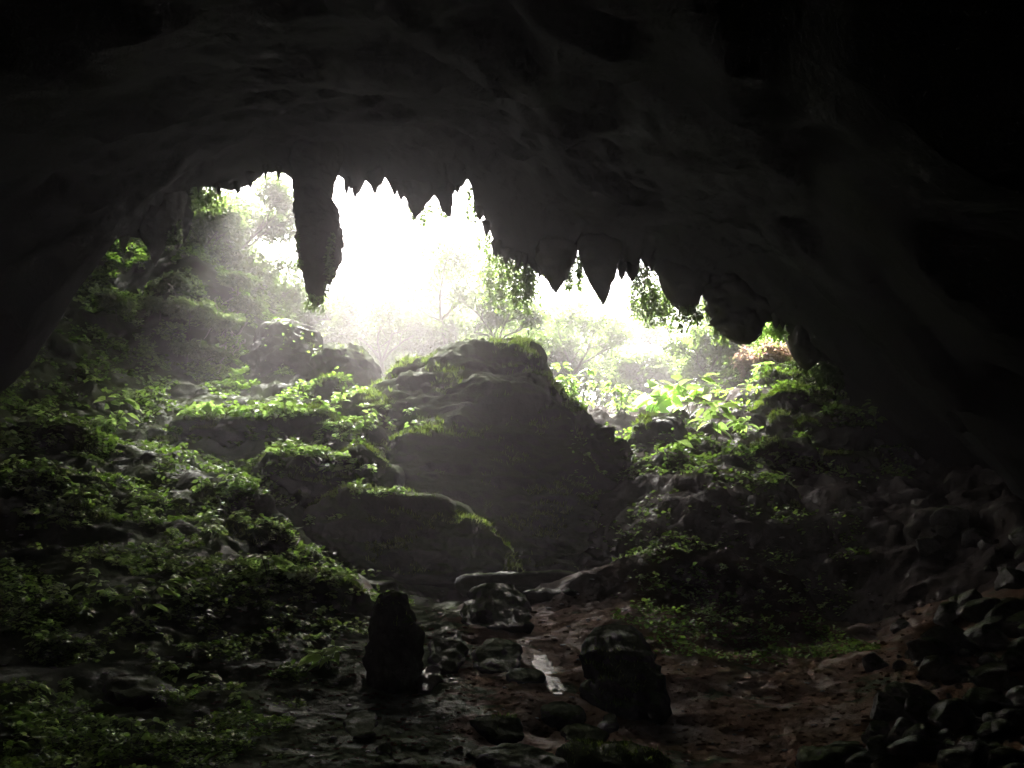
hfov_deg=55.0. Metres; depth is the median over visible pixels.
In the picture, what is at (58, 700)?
plant
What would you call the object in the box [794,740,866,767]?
rock
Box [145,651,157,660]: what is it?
plant
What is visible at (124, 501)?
plant
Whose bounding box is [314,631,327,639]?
plant
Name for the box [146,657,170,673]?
leafy plant
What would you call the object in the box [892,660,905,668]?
scree stone
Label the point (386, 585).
rock
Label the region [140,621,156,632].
plant
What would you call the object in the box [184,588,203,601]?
plant
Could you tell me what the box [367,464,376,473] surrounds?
plant
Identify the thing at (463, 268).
tree
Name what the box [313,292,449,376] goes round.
tree
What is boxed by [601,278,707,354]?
tree
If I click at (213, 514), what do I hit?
plant
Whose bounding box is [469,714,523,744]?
rock
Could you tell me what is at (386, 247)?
tree
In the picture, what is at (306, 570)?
plant
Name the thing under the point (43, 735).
plant
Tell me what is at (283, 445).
plant
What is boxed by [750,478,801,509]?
boulder
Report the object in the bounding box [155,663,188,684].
plant
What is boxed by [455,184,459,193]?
stalactite
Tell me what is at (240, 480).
plant
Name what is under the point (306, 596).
plant
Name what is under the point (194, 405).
plant
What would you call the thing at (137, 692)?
rock
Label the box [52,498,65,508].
plant
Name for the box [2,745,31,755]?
plant
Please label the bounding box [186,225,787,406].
undergrowth
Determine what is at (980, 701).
scree stone
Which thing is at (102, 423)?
plant
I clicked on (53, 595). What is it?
plant
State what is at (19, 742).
plant
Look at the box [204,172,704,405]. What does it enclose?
sky
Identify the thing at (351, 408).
rock outcrop
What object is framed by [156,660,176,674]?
plant
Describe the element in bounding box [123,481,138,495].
plant
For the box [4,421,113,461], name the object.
rock
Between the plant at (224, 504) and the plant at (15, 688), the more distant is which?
the plant at (224, 504)
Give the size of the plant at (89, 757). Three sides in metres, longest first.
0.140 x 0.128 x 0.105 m
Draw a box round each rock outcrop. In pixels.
[251,569,374,615]
[312,376,353,404]
[335,378,422,436]
[385,356,428,379]
[460,583,534,633]
[517,468,612,572]
[523,353,543,371]
[558,387,617,438]
[569,406,637,480]
[752,368,813,388]
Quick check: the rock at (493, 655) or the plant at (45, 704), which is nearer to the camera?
the plant at (45, 704)
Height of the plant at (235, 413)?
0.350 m
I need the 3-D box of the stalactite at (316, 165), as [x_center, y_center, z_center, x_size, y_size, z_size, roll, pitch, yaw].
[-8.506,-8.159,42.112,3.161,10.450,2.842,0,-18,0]
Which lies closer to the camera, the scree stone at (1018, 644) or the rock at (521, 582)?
the scree stone at (1018, 644)
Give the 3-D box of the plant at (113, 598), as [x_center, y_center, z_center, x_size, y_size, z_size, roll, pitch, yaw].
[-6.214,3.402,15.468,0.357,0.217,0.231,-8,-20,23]
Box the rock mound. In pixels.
[359,337,617,565]
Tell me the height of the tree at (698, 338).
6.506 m
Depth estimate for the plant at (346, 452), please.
27.91 m
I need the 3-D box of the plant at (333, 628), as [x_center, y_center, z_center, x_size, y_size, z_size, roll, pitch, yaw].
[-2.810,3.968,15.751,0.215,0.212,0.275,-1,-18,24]
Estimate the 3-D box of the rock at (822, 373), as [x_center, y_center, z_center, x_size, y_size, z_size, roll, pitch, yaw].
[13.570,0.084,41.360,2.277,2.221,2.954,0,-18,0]
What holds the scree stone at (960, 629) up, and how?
on the ground at (900, 574)
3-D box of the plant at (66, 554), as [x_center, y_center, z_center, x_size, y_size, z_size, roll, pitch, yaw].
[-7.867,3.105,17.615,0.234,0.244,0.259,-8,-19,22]
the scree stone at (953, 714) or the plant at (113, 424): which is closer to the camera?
the scree stone at (953, 714)
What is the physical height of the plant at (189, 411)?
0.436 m
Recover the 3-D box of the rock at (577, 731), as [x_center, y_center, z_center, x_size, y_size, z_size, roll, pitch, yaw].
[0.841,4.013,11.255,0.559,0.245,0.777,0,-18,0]
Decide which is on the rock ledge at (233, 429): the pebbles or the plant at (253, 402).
the plant at (253, 402)
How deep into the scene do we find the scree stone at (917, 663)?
13.20 m
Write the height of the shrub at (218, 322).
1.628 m
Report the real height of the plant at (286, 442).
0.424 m
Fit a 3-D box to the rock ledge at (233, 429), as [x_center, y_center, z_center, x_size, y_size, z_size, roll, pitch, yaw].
[-8.487,2.471,32.201,7.836,3.827,4.214,0,-18,0]
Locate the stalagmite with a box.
[362,590,424,693]
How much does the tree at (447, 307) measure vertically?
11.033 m
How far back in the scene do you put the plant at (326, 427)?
30.94 m
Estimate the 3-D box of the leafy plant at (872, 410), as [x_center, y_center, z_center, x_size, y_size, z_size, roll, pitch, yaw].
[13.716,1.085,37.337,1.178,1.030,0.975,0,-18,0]
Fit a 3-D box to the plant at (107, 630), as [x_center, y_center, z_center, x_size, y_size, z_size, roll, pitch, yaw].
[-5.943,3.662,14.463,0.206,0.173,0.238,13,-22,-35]
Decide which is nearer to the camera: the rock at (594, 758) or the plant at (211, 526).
the rock at (594, 758)
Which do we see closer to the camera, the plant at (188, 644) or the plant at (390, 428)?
the plant at (188, 644)
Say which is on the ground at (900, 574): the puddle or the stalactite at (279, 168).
the puddle
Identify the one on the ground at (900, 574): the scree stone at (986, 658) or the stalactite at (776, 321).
the scree stone at (986, 658)
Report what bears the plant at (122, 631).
on the ground at (900, 574)
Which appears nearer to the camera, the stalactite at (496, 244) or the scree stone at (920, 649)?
the scree stone at (920, 649)
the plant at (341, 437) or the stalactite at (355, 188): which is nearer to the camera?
the plant at (341, 437)
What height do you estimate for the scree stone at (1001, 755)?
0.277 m
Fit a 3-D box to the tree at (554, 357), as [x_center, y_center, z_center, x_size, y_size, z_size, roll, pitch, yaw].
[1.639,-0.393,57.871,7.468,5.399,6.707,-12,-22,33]
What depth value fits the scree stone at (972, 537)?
24.04 m
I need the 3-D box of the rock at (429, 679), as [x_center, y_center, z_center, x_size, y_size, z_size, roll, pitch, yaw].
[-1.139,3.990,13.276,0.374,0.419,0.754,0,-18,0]
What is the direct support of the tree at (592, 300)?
on the ground at (900, 574)
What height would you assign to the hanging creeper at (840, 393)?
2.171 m
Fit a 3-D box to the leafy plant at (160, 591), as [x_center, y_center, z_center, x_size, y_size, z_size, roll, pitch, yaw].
[-5.656,3.334,15.215,1.054,0.679,0.765,15,-23,-39]
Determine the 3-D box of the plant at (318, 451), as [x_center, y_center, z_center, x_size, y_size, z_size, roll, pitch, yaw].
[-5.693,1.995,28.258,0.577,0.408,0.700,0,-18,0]
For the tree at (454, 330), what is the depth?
55.99 m
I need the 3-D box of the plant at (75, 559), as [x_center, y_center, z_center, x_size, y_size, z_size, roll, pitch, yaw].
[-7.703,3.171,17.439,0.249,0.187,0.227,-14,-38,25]
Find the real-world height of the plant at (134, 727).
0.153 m
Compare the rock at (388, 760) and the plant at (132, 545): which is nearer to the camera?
the rock at (388, 760)
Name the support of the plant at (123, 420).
on the ground at (900, 574)
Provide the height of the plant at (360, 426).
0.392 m
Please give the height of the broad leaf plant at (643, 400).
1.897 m
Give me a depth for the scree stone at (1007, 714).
9.29 m
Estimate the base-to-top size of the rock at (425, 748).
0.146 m
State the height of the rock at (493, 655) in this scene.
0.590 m
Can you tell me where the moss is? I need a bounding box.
[18,316,883,767]
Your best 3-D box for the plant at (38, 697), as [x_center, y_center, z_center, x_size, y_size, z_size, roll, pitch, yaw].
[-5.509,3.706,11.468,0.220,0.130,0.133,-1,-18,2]
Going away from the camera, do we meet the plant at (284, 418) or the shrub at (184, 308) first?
the plant at (284, 418)
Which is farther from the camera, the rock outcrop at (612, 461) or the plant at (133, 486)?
the rock outcrop at (612, 461)
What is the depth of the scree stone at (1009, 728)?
9.10 m
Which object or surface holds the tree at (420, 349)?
on the ground at (900, 574)
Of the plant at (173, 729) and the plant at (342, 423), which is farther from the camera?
the plant at (342, 423)
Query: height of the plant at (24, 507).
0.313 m
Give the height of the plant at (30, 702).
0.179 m
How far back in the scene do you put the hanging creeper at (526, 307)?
43.63 m
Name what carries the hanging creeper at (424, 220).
hanging from the ceiling
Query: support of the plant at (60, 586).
on the ground at (900, 574)
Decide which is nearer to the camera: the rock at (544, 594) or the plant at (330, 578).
the plant at (330, 578)
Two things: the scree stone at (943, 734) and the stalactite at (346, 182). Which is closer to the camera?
the scree stone at (943, 734)
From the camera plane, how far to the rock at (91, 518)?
21.44 m
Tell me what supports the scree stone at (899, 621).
on the ground at (900, 574)
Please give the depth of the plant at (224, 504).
23.96 m
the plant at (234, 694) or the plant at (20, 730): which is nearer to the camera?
the plant at (20, 730)
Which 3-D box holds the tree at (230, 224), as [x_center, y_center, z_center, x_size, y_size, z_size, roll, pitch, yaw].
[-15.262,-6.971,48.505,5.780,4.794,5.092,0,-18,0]
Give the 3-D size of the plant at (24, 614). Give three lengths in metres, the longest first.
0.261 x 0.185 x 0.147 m
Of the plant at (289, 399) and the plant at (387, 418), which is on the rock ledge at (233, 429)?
the plant at (289, 399)
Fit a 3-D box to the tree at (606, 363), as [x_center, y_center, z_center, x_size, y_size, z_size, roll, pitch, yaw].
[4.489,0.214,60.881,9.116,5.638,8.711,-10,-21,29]
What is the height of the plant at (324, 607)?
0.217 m
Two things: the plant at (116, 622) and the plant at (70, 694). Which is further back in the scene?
the plant at (116, 622)
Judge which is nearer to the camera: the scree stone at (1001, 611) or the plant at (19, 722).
the plant at (19, 722)
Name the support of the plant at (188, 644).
on the ground at (900, 574)
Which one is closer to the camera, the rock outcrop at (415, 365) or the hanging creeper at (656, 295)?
the rock outcrop at (415, 365)
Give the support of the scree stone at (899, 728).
on the ground at (900, 574)
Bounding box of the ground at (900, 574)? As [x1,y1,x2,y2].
[0,228,1023,767]
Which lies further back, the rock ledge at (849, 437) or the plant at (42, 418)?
the rock ledge at (849, 437)
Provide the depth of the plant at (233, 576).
17.26 m
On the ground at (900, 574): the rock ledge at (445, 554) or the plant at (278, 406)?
the rock ledge at (445, 554)
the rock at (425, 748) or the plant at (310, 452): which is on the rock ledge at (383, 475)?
the plant at (310, 452)
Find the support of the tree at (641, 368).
on the ground at (900, 574)
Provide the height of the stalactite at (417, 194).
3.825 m
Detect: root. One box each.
[218,342,226,372]
[226,322,247,357]
[232,339,245,354]
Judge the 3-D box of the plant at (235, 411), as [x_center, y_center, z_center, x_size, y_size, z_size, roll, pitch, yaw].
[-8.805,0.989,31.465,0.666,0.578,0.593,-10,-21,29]
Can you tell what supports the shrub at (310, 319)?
on the ground at (900, 574)
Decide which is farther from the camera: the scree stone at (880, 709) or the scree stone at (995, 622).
the scree stone at (995, 622)
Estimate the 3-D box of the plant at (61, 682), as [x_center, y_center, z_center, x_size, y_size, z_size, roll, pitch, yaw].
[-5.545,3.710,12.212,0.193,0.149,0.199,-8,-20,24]
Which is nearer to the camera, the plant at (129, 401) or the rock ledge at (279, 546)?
the rock ledge at (279, 546)
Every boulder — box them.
[239,318,323,379]
[305,342,381,390]
[579,624,671,724]
[628,415,690,451]
[682,437,721,459]
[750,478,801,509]
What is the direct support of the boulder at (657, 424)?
on the ground at (900, 574)
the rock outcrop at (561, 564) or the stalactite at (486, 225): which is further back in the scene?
the stalactite at (486, 225)
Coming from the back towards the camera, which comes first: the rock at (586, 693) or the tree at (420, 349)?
the tree at (420, 349)
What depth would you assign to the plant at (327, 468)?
27.80 m
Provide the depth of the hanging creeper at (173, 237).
42.34 m
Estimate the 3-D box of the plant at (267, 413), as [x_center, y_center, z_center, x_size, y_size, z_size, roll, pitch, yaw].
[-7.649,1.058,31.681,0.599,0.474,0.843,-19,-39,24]
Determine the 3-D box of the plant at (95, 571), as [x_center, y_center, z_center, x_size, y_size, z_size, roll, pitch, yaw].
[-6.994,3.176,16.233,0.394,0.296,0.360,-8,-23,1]
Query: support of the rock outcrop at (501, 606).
on the ground at (900, 574)
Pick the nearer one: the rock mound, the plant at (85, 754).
the plant at (85, 754)
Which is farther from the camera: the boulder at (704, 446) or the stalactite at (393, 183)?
the stalactite at (393, 183)
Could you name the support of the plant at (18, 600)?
on the ground at (900, 574)
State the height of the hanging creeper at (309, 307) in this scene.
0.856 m
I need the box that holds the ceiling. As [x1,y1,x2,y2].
[0,0,1023,499]
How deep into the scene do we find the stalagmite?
13.37 m
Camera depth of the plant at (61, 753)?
8.90 m
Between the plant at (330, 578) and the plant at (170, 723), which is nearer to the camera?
the plant at (170, 723)
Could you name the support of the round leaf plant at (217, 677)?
on the ground at (900, 574)
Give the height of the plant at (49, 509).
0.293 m
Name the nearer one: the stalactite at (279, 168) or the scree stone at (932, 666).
the scree stone at (932, 666)
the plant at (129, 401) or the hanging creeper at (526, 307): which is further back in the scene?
the hanging creeper at (526, 307)
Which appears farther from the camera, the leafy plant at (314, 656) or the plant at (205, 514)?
the plant at (205, 514)
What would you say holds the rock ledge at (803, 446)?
on the ground at (900, 574)
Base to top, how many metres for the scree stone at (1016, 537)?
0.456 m
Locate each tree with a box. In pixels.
[189,192,259,247]
[205,173,296,250]
[215,244,307,309]
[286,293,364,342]
[302,281,374,343]
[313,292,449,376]
[327,293,362,345]
[343,221,514,313]
[363,233,503,345]
[364,306,462,375]
[399,273,511,356]
[413,308,510,356]
[442,264,555,339]
[459,281,628,360]
[498,309,591,355]
[505,300,638,398]
[518,323,603,389]
[554,336,640,403]
[588,347,694,406]
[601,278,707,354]
[615,325,723,386]
[654,321,781,385]
[672,326,750,383]
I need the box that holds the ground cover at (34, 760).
[0,230,918,767]
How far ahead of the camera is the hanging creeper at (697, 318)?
41.02 m
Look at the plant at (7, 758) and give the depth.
8.66 m
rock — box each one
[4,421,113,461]
[35,506,112,523]
[102,674,176,710]
[343,709,377,739]
[371,580,398,592]
[375,742,391,755]
[376,753,397,767]
[398,756,422,767]
[415,664,441,694]
[416,737,431,751]
[427,633,468,674]
[454,569,574,596]
[466,743,567,767]
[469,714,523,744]
[471,638,522,673]
[506,668,545,683]
[522,587,577,603]
[540,701,585,731]
[555,740,671,767]
[560,723,608,741]
[578,679,605,710]
[597,712,619,733]
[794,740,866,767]
[805,360,844,392]
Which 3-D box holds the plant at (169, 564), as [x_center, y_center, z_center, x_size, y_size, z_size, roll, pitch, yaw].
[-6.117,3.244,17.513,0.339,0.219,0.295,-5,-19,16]
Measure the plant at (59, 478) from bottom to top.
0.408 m
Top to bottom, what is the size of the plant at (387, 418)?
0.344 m
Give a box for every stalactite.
[118,235,130,253]
[138,190,187,265]
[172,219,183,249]
[215,182,220,195]
[233,181,241,193]
[246,171,254,187]
[262,164,268,178]
[274,164,282,179]
[288,139,344,306]
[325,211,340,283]
[344,176,349,193]
[352,185,358,198]
[367,165,384,193]
[389,179,399,195]
[397,184,404,200]
[402,179,432,218]
[435,181,454,216]
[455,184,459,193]
[475,205,483,220]
[482,220,490,235]
[491,239,501,256]
[501,247,510,265]
[513,251,522,268]
[522,253,527,269]
[535,236,575,292]
[536,264,541,277]
[577,233,622,304]
[618,259,626,279]
[626,262,639,280]
[646,256,655,271]
[659,259,709,315]
[703,273,773,344]
[771,313,779,327]
[780,320,785,328]
[791,324,821,370]
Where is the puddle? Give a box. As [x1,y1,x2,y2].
[531,654,565,695]
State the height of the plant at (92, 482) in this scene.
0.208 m
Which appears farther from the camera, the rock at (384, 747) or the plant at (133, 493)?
the plant at (133, 493)
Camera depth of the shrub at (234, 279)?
44.39 m
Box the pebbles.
[137,592,1023,767]
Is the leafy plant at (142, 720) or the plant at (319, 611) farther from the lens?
the plant at (319, 611)
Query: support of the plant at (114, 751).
on the ground at (900, 574)
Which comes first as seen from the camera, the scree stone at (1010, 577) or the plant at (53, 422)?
the scree stone at (1010, 577)
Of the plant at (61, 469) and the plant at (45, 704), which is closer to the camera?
the plant at (45, 704)
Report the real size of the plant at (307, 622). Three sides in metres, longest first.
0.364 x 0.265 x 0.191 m
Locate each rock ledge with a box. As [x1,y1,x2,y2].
[156,407,338,448]
[183,519,334,567]
[196,481,314,547]
[247,444,409,507]
[296,420,389,454]
[303,486,522,589]
[749,385,847,428]
[751,437,820,467]
[765,409,875,451]
[822,450,882,472]
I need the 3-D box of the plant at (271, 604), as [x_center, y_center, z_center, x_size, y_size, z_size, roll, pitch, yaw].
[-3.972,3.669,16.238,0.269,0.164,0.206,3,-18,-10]
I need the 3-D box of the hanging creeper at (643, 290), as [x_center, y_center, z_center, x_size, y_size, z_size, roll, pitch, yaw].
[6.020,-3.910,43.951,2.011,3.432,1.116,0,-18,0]
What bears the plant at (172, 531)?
on the ground at (900, 574)
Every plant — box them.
[0,417,22,440]
[0,468,17,479]
[0,685,32,701]
[0,702,23,715]
[0,739,33,760]
[1,435,21,447]
[1,557,15,565]
[1,709,33,725]
[2,580,17,590]
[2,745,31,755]
[2,756,16,765]
[4,454,26,467]
[10,508,34,520]
[10,677,27,688]
[11,727,27,739]
[12,597,31,607]
[16,720,38,728]
[17,732,51,746]
[18,486,46,497]
[18,679,55,703]
[18,700,40,711]
[20,408,41,425]
[20,611,31,620]
[21,717,59,732]
[22,632,58,653]
[23,503,39,516]
[23,726,37,737]
[24,703,43,713]
[29,587,43,596]
[29,733,47,747]
[30,727,53,736]
[31,507,61,523]
[31,696,45,703]
[34,457,43,469]
[34,701,48,706]
[35,499,51,510]
[35,718,56,725]
[36,407,56,423]
[37,631,56,640]
[39,467,74,486]
[40,630,55,636]
[41,457,62,469]
[42,619,60,630]
[43,505,57,514]
[44,471,63,488]
[46,514,75,532]
[47,420,65,431]
[47,584,67,594]
[47,756,72,767]
[48,591,64,604]
[48,750,64,756]
[50,632,79,649]
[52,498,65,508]
[53,582,72,600]
[54,507,72,516]
[54,627,68,633]
[55,692,70,700]
[55,696,66,703]
[57,677,74,686]
[58,596,75,606]
[58,689,73,699]
[61,682,73,690]
[63,480,84,496]
[63,488,91,508]
[63,550,77,563]
[63,637,82,649]
[66,741,75,748]
[67,733,77,740]
[69,489,104,510]
[70,580,109,599]
[71,511,85,517]
[71,557,84,565]
[74,567,99,582]
[75,518,91,529]
[75,750,89,756]
[76,552,97,562]
[76,637,90,644]
[76,717,103,727]
[77,761,88,767]
[79,606,95,619]
[80,755,93,761]
[81,484,96,495]
[87,596,101,605]
[89,418,109,430]
[89,481,104,486]
[93,415,117,429]
[94,395,143,426]
[94,417,116,433]
[96,590,112,597]
[96,649,114,659]
[96,715,117,726]
[98,740,134,760]
[99,627,113,635]
[101,553,116,558]
[103,556,130,568]
[103,586,116,595]
[107,497,118,504]
[109,593,123,605]
[110,619,132,628]
[111,412,129,432]
[111,629,128,643]
[114,578,186,620]
[115,593,143,608]
[116,616,143,628]
[117,717,133,726]
[119,716,166,748]
[120,498,128,503]
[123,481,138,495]
[123,721,147,733]
[125,542,142,552]
[126,502,162,522]
[127,491,142,502]
[129,495,151,507]
[134,643,147,653]
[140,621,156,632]
[141,542,155,548]
[141,616,155,623]
[144,554,161,562]
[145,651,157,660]
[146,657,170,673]
[149,557,163,565]
[151,666,165,676]
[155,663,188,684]
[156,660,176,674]
[158,560,178,570]
[160,633,172,646]
[160,735,178,744]
[162,607,174,614]
[166,527,179,535]
[166,720,176,727]
[166,725,176,732]
[168,589,191,604]
[172,573,192,592]
[176,410,191,418]
[176,642,198,654]
[179,736,192,743]
[180,408,198,420]
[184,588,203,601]
[184,727,199,735]
[185,662,194,668]
[187,670,221,686]
[188,401,214,412]
[190,476,212,496]
[191,606,215,626]
[193,515,222,533]
[197,402,222,418]
[197,507,223,523]
[198,477,215,489]
[198,526,211,534]
[198,642,211,649]
[200,401,224,420]
[207,510,218,519]
[207,524,225,534]
[212,525,227,537]
[216,501,230,513]
[217,473,247,484]
[219,717,239,727]
[220,491,231,499]
[225,573,240,584]
[227,482,246,497]
[228,406,248,423]
[228,479,245,490]
[228,691,240,700]
[229,410,242,419]
[229,510,244,518]
[230,484,246,494]
[237,515,247,522]
[238,742,256,752]
[239,700,252,707]
[240,405,262,421]
[243,554,295,588]
[244,400,266,423]
[262,407,281,421]
[262,614,278,624]
[264,404,281,423]
[264,601,278,609]
[265,447,289,461]
[269,404,279,420]
[272,397,303,419]
[272,442,292,457]
[277,438,295,448]
[279,414,296,424]
[282,572,297,580]
[285,450,297,460]
[291,618,302,624]
[293,449,321,470]
[294,570,304,580]
[295,446,312,459]
[296,621,315,631]
[296,633,316,649]
[297,640,350,672]
[300,408,309,417]
[300,593,311,601]
[301,381,317,391]
[301,567,314,573]
[303,519,314,527]
[305,445,323,458]
[306,572,321,584]
[306,608,323,619]
[307,622,319,633]
[309,407,326,417]
[311,396,330,406]
[313,426,331,438]
[313,446,324,456]
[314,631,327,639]
[317,406,328,414]
[320,605,334,615]
[322,419,334,431]
[322,464,333,473]
[323,405,335,413]
[323,575,340,589]
[325,463,334,474]
[328,451,346,464]
[328,617,340,621]
[329,625,342,633]
[329,632,339,638]
[330,427,342,433]
[331,392,349,405]
[331,572,344,579]
[332,433,346,442]
[334,421,348,429]
[334,450,350,464]
[339,419,357,431]
[341,430,359,438]
[344,457,357,463]
[344,588,360,599]
[345,461,359,475]
[351,422,368,431]
[356,415,378,434]
[360,568,381,578]
[362,408,382,423]
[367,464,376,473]
[378,416,396,424]
[385,422,395,432]
[386,488,399,497]
[394,486,405,496]
[403,407,420,418]
[404,420,424,429]
[633,379,697,412]
[645,373,717,415]
[671,439,693,448]
[688,400,740,440]
[719,563,728,570]
[726,416,759,436]
[858,399,886,423]
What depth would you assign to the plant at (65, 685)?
12.05 m
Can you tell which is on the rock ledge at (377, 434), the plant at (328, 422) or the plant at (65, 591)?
the plant at (328, 422)
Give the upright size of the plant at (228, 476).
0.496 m
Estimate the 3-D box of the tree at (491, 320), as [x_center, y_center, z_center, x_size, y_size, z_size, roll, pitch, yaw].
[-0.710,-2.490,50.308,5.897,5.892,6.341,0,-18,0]
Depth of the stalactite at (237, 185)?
44.09 m
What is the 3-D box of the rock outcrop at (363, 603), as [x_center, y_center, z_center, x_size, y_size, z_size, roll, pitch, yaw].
[-3.885,4.407,17.770,3.303,2.227,2.438,0,-18,0]
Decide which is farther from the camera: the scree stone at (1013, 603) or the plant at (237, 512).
the plant at (237, 512)
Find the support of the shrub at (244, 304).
on the ground at (900, 574)
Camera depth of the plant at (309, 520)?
25.78 m
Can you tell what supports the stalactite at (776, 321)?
hanging from the ceiling
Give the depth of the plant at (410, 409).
32.65 m
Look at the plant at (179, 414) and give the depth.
31.80 m
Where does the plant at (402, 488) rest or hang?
on the rock ledge at (445, 554)
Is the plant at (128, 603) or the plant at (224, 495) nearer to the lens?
the plant at (128, 603)
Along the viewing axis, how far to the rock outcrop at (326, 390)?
36.21 m
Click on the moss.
(558, 386)
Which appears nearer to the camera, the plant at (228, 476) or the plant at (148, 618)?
the plant at (148, 618)
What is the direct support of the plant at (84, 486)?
on the ground at (900, 574)
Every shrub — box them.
[94,288,143,320]
[139,294,173,319]
[150,269,196,296]
[165,338,206,362]
[166,295,216,329]
[190,339,233,364]
[201,310,247,336]
[216,270,262,295]
[227,293,269,316]
[729,339,793,380]
[776,356,817,380]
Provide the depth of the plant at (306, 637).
14.76 m
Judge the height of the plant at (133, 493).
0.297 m
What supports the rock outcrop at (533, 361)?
on the rock mound
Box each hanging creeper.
[165,220,183,252]
[188,186,233,217]
[294,229,303,267]
[303,293,327,315]
[322,233,336,298]
[402,201,447,227]
[461,188,479,225]
[468,248,546,317]
[475,234,491,251]
[478,263,497,304]
[506,264,534,320]
[564,256,584,292]
[624,261,669,330]
[644,286,676,333]
[670,304,707,333]
[700,296,719,335]
[706,327,733,348]
[749,322,789,356]
[832,389,846,398]
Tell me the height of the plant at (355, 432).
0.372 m
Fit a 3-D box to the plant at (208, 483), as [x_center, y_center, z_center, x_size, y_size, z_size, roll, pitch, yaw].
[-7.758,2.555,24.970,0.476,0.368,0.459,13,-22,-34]
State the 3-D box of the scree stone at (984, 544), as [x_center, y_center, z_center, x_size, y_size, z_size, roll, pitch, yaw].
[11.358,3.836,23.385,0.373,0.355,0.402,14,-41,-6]
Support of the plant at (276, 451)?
on the rock ledge at (383, 475)
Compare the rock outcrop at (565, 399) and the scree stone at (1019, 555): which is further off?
the rock outcrop at (565, 399)
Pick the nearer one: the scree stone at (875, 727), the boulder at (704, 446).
the scree stone at (875, 727)
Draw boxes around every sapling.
[550,362,606,407]
[600,380,642,415]
[737,361,792,385]
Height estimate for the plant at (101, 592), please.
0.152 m
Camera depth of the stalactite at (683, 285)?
41.49 m
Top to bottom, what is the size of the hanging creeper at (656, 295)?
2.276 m
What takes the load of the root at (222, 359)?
on the ground cover at (34, 760)
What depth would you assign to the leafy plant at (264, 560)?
17.46 m
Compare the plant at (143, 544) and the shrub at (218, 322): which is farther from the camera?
the shrub at (218, 322)
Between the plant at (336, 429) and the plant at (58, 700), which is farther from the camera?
the plant at (336, 429)
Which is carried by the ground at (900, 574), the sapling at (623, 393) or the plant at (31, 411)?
the sapling at (623, 393)
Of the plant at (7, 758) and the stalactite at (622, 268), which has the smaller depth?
the plant at (7, 758)
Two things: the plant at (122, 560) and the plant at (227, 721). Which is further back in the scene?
the plant at (122, 560)
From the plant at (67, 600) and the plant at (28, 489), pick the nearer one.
the plant at (67, 600)
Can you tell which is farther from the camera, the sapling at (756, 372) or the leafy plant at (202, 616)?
the sapling at (756, 372)
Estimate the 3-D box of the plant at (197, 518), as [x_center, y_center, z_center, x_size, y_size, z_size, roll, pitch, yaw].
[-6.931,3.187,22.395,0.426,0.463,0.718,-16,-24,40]
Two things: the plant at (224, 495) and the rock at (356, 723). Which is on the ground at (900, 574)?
the rock at (356, 723)
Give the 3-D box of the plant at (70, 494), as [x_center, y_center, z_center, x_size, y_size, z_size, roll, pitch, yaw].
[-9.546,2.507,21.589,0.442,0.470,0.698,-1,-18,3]
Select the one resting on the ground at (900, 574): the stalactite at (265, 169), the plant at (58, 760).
the plant at (58, 760)
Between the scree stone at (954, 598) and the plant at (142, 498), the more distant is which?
the plant at (142, 498)
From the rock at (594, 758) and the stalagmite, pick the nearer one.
the rock at (594, 758)
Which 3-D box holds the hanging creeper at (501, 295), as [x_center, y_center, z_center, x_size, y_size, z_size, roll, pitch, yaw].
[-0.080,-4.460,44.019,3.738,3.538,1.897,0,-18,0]
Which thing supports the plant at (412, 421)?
on the rock mound
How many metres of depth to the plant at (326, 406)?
32.01 m
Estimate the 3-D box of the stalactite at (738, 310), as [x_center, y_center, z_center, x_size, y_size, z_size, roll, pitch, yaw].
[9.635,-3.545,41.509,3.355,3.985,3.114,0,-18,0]
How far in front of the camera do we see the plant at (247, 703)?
11.53 m
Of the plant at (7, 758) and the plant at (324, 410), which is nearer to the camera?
the plant at (7, 758)
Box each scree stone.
[845,751,879,767]
[861,720,889,742]
[862,652,888,671]
[870,690,893,721]
[883,681,938,704]
[886,696,906,721]
[886,734,946,761]
[887,717,914,741]
[890,622,900,633]
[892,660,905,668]
[896,618,906,624]
[900,622,908,628]
[901,722,941,742]
[904,696,932,723]
[906,636,954,661]
[907,684,925,695]
[913,660,920,666]
[916,537,941,556]
[918,655,952,679]
[920,626,983,654]
[920,655,947,679]
[928,698,976,731]
[930,505,969,531]
[933,601,960,625]
[936,746,969,764]
[937,729,956,742]
[945,741,954,748]
[945,752,976,767]
[949,594,960,601]
[952,626,964,632]
[953,740,986,759]
[957,589,982,605]
[957,597,1000,621]
[961,527,990,547]
[962,687,1014,717]
[963,623,1010,651]
[963,735,981,741]
[967,662,1008,691]
[975,615,1006,630]
[976,721,992,735]
[977,538,993,550]
[977,653,998,665]
[982,708,1022,722]
[984,565,991,570]
[984,606,1019,620]
[986,746,1023,767]
[991,719,1023,739]
[993,597,1023,610]
[994,567,1023,590]
[998,647,1023,670]
[1002,611,1023,637]
[1003,762,1023,767]
[1004,561,1018,567]
[1005,637,1023,651]
[1005,685,1023,707]
[1008,526,1023,545]
[1014,546,1023,562]
[1017,623,1023,636]
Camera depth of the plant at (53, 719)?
9.56 m
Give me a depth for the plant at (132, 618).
14.83 m
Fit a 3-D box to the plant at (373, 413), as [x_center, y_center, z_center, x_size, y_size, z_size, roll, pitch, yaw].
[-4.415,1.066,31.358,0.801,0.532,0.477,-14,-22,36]
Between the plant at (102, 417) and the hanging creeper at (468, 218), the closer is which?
the plant at (102, 417)
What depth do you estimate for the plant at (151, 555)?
18.48 m
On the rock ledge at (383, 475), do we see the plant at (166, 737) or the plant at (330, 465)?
the plant at (330, 465)
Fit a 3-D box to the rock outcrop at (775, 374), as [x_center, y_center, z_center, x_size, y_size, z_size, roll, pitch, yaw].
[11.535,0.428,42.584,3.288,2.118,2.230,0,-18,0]

